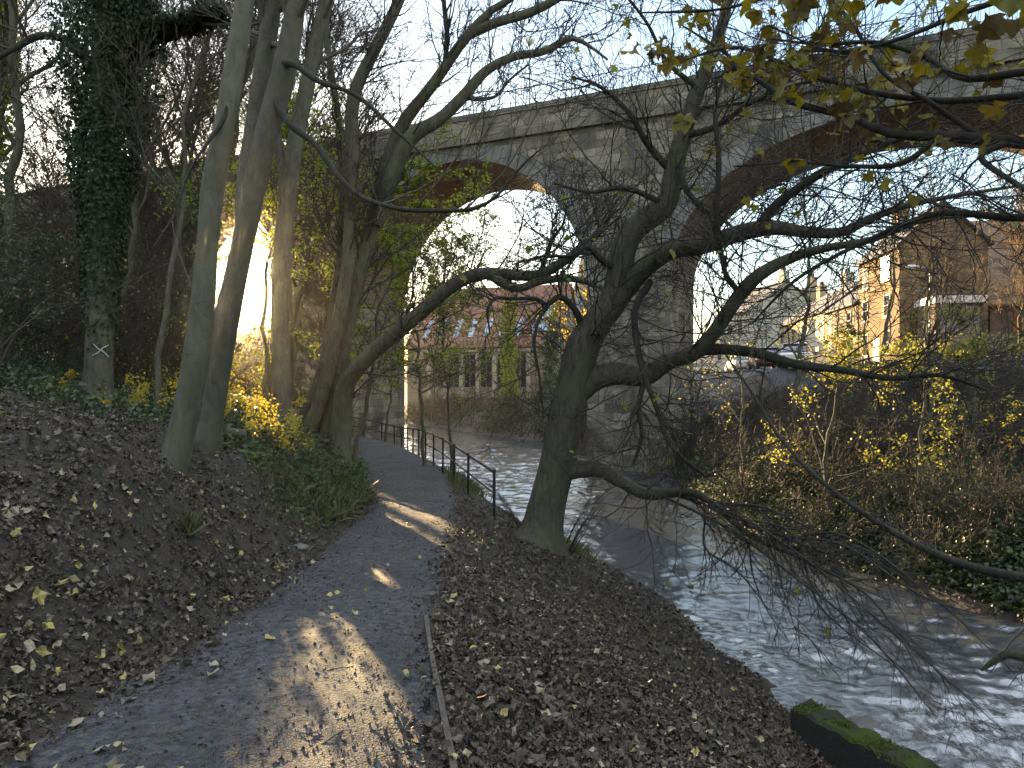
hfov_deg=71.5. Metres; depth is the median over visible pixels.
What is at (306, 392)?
thicket
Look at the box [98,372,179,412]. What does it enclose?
shrub
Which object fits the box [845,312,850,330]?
window
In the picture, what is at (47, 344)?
thicket
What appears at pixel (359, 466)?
shrub
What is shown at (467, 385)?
window
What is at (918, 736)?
river rock
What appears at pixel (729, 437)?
bank shrub
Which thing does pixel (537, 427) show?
ivy bush
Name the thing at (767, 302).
town house
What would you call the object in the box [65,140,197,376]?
woodland tree
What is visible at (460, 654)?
fallen leaves
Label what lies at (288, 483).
grass tuft
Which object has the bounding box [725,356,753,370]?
parked car
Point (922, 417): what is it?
hazel tree
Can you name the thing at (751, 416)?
bank shrub
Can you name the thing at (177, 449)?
beech tree
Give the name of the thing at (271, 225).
woodland tree
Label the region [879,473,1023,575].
bank shrub
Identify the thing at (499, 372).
window
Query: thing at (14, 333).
evergreen bush
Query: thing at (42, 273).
evergreen bush
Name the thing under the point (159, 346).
woodland tree
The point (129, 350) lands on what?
thicket
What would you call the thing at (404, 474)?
path
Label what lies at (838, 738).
retaining wall
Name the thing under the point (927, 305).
bare tree
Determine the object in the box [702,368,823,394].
street
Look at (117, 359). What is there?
thicket
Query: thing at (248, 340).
thicket
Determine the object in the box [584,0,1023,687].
sycamore tree
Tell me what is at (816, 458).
bank shrub
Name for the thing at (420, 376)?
leafy sapling
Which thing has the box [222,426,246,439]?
fallen log
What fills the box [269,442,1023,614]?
bank grass
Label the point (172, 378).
thicket
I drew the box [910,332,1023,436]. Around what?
bank shrub
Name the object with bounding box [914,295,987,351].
garage
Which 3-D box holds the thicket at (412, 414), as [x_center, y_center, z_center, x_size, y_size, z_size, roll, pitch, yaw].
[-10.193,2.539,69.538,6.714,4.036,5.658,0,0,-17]
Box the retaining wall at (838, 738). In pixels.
[790,698,946,767]
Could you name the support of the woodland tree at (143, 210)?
on the ground at (144, 520)
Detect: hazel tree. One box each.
[678,289,784,493]
[758,253,944,526]
[794,262,972,477]
[840,258,1000,453]
[856,252,1023,525]
[911,277,1023,482]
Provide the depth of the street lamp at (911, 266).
39.45 m
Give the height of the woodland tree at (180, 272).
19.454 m
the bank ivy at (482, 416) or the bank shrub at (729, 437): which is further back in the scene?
the bank ivy at (482, 416)
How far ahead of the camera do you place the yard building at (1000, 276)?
45.68 m
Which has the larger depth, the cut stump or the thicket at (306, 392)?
the thicket at (306, 392)
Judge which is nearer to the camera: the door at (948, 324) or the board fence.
the board fence
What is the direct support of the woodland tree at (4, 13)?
on the ground at (144, 520)
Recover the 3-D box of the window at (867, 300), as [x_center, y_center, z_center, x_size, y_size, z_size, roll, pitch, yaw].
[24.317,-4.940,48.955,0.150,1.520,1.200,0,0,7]
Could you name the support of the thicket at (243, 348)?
on the ground at (144, 520)
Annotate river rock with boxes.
[848,715,880,729]
[911,732,926,740]
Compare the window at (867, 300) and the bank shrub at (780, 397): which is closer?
the bank shrub at (780, 397)
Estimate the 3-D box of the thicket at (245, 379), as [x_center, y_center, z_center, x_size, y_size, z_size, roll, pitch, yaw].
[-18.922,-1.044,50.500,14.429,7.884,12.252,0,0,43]
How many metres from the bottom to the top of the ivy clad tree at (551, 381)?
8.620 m
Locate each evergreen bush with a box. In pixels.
[0,143,165,363]
[0,177,188,371]
[0,260,92,372]
[3,198,164,360]
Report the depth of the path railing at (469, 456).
20.08 m
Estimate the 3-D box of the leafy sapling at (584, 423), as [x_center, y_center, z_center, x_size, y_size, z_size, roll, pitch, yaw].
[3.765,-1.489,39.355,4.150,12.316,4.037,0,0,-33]
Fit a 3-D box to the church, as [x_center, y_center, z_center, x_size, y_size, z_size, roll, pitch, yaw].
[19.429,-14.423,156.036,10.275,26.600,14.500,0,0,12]
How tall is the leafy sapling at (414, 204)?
11.344 m
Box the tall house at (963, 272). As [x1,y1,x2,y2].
[854,200,994,361]
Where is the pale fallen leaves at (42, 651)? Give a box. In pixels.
[0,387,821,767]
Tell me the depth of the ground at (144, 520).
6.16 m
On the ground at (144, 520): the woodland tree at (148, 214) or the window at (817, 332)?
the woodland tree at (148, 214)
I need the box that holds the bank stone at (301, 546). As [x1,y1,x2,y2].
[294,543,309,550]
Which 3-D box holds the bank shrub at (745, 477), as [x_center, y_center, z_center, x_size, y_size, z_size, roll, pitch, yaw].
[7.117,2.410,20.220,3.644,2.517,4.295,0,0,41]
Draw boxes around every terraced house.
[776,281,837,347]
[797,269,858,351]
[823,290,858,353]
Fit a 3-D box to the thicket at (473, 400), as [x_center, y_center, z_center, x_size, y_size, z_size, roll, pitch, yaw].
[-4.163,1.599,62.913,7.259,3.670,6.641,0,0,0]
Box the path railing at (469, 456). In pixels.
[352,417,495,516]
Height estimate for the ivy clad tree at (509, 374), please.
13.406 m
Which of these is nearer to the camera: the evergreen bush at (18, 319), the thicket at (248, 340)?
the evergreen bush at (18, 319)
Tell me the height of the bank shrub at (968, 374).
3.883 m
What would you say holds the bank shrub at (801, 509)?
on the ground at (144, 520)
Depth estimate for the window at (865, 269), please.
49.00 m
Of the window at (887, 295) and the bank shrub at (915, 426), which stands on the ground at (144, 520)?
the bank shrub at (915, 426)
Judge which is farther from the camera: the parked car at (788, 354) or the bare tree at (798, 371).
the parked car at (788, 354)
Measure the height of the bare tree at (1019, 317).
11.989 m
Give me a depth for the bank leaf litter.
15.76 m
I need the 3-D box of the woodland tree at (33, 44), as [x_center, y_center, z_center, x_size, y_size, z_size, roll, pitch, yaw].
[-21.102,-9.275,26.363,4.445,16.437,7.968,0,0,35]
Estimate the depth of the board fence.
38.23 m
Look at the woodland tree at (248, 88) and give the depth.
20.38 m
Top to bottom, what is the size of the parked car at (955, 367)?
1.500 m
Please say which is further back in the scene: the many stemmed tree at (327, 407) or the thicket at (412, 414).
the thicket at (412, 414)
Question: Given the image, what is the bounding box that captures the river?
[404,423,1023,767]
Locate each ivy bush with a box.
[515,387,586,441]
[533,367,557,405]
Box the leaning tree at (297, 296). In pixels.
[260,98,369,410]
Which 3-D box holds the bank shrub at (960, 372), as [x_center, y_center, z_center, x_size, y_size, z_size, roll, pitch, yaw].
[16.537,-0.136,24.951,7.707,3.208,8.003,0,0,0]
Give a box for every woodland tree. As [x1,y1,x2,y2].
[0,0,58,374]
[0,0,59,163]
[0,0,84,212]
[0,0,163,379]
[1,105,56,271]
[1,136,84,357]
[2,1,51,189]
[5,0,167,362]
[12,1,168,370]
[21,114,197,361]
[38,0,254,387]
[63,0,254,409]
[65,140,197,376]
[83,7,242,270]
[120,0,257,376]
[127,0,291,323]
[129,0,401,280]
[129,148,219,368]
[136,0,316,376]
[157,179,244,308]
[177,0,396,373]
[192,0,406,438]
[200,0,405,408]
[231,164,330,292]
[250,189,406,394]
[260,73,404,403]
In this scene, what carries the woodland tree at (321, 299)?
on the ground at (144, 520)
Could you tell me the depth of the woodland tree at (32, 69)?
23.47 m
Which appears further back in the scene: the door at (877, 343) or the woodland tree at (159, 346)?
the door at (877, 343)
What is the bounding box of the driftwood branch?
[980,650,1023,670]
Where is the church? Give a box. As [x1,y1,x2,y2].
[577,258,585,308]
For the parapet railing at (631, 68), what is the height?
1.050 m
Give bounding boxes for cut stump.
[19,431,29,453]
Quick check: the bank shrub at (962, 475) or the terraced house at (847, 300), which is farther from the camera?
the terraced house at (847, 300)
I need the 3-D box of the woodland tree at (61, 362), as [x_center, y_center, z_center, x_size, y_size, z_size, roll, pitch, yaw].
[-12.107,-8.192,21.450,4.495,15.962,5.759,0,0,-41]
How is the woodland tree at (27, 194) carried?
on the ground at (144, 520)
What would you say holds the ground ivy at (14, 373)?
on the ground at (144, 520)
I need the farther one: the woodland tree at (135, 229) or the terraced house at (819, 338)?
the terraced house at (819, 338)
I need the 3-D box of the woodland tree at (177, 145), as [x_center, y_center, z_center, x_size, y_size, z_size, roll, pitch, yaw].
[-13.890,-10.076,28.135,5.946,19.772,6.337,0,0,34]
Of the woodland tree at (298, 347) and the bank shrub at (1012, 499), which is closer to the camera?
the bank shrub at (1012, 499)
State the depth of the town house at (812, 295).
93.74 m
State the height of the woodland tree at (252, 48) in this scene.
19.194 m
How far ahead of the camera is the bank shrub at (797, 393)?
34.79 m
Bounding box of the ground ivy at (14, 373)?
[0,345,513,551]
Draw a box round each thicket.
[0,195,260,373]
[9,228,259,397]
[15,232,216,382]
[16,199,174,357]
[81,343,239,387]
[120,347,251,401]
[133,288,268,382]
[229,323,268,396]
[230,331,264,395]
[231,322,267,386]
[247,371,377,437]
[404,387,466,420]
[404,394,432,423]
[425,383,494,421]
[466,390,547,435]
[483,383,549,414]
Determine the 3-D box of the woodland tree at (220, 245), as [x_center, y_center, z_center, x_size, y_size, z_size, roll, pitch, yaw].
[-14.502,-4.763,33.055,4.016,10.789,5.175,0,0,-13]
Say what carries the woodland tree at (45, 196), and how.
on the ground at (144, 520)
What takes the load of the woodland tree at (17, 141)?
on the ground at (144, 520)
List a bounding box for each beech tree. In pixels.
[32,0,254,476]
[177,0,645,453]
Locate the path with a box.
[2,436,455,767]
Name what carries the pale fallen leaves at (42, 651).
on the ground at (144, 520)
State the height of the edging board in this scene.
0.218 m
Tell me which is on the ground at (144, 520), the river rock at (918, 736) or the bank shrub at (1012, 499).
the bank shrub at (1012, 499)
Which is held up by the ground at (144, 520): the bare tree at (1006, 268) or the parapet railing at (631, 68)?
the bare tree at (1006, 268)
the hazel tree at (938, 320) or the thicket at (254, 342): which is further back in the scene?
the thicket at (254, 342)
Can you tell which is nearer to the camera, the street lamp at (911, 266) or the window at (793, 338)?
the street lamp at (911, 266)
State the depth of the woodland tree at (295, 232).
34.45 m
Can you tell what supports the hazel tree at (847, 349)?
on the ground at (144, 520)
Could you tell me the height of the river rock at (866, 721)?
0.279 m
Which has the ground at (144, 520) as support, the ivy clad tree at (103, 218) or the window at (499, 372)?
the ivy clad tree at (103, 218)
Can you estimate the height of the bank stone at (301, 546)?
0.109 m
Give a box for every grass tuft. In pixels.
[177,507,214,535]
[280,475,293,490]
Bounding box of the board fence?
[824,356,938,392]
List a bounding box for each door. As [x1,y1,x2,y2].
[873,338,879,361]
[940,306,958,332]
[960,306,979,332]
[1013,309,1023,332]
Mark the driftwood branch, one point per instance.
(1013, 657)
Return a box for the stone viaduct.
[0,26,1023,472]
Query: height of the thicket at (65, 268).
7.567 m
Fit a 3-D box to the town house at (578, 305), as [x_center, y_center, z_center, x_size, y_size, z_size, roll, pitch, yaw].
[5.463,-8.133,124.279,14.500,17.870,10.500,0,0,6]
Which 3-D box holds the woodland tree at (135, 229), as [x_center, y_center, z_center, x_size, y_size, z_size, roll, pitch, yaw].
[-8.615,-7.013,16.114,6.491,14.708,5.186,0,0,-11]
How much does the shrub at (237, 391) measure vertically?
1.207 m
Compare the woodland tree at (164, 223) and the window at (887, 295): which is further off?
the window at (887, 295)
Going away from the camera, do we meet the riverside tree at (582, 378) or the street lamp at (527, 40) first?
the riverside tree at (582, 378)
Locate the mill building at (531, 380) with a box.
[405,270,576,417]
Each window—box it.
[432,359,442,387]
[448,355,458,387]
[464,354,475,387]
[480,354,491,387]
[497,353,507,387]
[514,353,525,387]
[791,328,794,342]
[816,321,819,337]
[827,317,832,334]
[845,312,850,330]
[861,269,868,291]
[861,300,868,323]
[861,334,867,357]
[882,293,890,318]
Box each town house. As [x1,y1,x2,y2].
[573,286,584,313]
[712,268,812,369]
[800,274,816,300]
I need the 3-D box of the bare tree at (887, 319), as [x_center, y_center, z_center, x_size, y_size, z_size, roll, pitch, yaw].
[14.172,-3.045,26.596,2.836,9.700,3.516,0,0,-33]
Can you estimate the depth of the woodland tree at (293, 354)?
22.23 m
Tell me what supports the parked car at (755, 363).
on the street
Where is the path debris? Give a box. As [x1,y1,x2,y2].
[0,496,455,767]
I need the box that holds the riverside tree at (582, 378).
[386,0,1023,767]
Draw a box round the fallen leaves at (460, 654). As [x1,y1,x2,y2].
[0,368,839,767]
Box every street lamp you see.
[525,36,533,103]
[907,265,930,329]
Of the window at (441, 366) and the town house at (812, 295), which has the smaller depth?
the window at (441, 366)
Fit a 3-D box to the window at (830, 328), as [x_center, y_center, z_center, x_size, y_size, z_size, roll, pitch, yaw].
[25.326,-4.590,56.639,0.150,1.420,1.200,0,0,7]
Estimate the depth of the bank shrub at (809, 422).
20.57 m
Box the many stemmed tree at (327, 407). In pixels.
[290,0,657,474]
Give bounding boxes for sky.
[0,0,1023,355]
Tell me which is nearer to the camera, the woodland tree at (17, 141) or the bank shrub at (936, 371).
the woodland tree at (17, 141)
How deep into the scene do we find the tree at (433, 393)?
63.04 m
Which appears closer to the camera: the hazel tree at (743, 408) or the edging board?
the edging board
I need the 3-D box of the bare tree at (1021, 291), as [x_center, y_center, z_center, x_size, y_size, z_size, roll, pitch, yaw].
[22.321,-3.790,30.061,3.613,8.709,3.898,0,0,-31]
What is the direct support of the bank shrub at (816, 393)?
on the ground at (144, 520)
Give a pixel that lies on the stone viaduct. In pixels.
(594, 144)
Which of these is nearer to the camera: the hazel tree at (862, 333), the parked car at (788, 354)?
the hazel tree at (862, 333)
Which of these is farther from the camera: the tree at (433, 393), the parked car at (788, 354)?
the tree at (433, 393)
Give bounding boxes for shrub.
[38,369,115,403]
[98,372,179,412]
[224,397,311,454]
[226,378,306,419]
[288,421,370,488]
[646,381,797,451]
[689,425,831,508]
[693,391,836,469]
[724,363,896,430]
[733,377,936,466]
[735,381,860,418]
[735,393,941,494]
[761,451,935,545]
[768,359,971,450]
[799,366,1023,470]
[818,337,1023,436]
[856,356,1019,401]
[861,421,1023,527]
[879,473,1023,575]
[887,341,1023,422]
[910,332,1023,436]
[930,341,1023,475]
[955,460,1023,535]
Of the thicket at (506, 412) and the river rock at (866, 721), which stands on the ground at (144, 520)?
the thicket at (506, 412)
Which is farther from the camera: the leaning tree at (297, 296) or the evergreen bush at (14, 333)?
the leaning tree at (297, 296)
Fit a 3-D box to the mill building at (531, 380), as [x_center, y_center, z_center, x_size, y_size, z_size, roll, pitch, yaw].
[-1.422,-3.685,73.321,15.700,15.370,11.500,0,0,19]
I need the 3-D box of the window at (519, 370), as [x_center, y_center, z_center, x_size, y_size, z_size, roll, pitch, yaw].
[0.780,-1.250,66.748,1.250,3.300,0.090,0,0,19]
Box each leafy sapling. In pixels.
[141,28,365,412]
[157,66,564,465]
[352,188,540,466]
[383,172,508,470]
[538,255,586,453]
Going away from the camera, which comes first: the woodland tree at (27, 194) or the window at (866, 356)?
the woodland tree at (27, 194)
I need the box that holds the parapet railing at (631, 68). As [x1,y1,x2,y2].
[26,4,1014,188]
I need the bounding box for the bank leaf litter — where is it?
[674,430,1023,622]
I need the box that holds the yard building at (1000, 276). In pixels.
[971,221,1023,332]
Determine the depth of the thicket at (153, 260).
22.58 m
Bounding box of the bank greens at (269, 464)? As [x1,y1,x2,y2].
[70,394,374,538]
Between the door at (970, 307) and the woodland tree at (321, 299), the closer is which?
the woodland tree at (321, 299)
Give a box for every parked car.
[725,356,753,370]
[747,347,779,369]
[778,342,815,367]
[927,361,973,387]
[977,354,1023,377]
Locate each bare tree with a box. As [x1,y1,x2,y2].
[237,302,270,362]
[383,317,399,441]
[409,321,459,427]
[737,124,842,428]
[853,176,954,386]
[893,126,1015,380]
[973,159,1023,372]
[977,200,1023,318]
[987,200,1023,324]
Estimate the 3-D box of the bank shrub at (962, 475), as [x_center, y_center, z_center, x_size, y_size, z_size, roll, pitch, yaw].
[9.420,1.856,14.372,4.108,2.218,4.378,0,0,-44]
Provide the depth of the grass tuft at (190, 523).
6.58 m
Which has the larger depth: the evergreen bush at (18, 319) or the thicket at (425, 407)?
the thicket at (425, 407)
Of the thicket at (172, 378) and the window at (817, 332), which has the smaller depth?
the thicket at (172, 378)
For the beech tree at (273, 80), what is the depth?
9.10 m
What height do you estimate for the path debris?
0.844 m
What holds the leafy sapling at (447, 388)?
on the ground at (144, 520)
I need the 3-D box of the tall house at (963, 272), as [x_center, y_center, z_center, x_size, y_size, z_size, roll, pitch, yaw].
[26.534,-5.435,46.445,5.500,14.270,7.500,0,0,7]
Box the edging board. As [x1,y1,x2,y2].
[424,614,457,767]
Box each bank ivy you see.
[411,395,586,441]
[675,406,1023,618]
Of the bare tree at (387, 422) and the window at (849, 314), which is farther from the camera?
the window at (849, 314)
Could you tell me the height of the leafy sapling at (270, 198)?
9.454 m
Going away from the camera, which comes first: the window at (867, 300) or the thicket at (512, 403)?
the window at (867, 300)
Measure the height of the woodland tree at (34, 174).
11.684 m
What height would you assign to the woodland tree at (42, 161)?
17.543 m
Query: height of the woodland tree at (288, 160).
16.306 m
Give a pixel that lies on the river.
(722, 620)
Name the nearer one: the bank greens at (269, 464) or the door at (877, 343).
the bank greens at (269, 464)
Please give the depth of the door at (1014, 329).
44.39 m
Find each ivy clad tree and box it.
[0,0,325,404]
[492,249,529,409]
[537,306,562,394]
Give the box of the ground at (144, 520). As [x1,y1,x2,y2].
[0,350,1023,767]
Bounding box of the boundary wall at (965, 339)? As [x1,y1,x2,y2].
[924,333,1023,360]
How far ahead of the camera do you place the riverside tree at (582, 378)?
10.47 m
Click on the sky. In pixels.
(251, 296)
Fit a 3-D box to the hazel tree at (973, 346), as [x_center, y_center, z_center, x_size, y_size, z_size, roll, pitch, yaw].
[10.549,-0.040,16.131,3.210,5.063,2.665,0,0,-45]
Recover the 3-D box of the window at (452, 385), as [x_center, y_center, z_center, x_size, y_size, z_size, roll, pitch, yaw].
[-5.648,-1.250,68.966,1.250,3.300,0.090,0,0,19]
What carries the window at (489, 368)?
in the mill building at (531, 380)
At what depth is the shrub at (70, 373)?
11.49 m
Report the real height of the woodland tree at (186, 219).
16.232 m
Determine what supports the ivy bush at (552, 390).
on the ground at (144, 520)
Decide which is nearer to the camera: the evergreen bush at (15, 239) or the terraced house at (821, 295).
the evergreen bush at (15, 239)
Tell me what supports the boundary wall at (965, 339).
on the ground at (144, 520)
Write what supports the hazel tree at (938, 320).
on the ground at (144, 520)
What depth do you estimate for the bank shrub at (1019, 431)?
15.36 m
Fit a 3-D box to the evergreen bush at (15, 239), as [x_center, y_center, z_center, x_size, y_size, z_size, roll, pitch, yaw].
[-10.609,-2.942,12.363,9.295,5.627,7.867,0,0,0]
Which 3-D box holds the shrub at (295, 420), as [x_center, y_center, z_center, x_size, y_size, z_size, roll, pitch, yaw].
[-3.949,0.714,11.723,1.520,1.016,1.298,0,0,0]

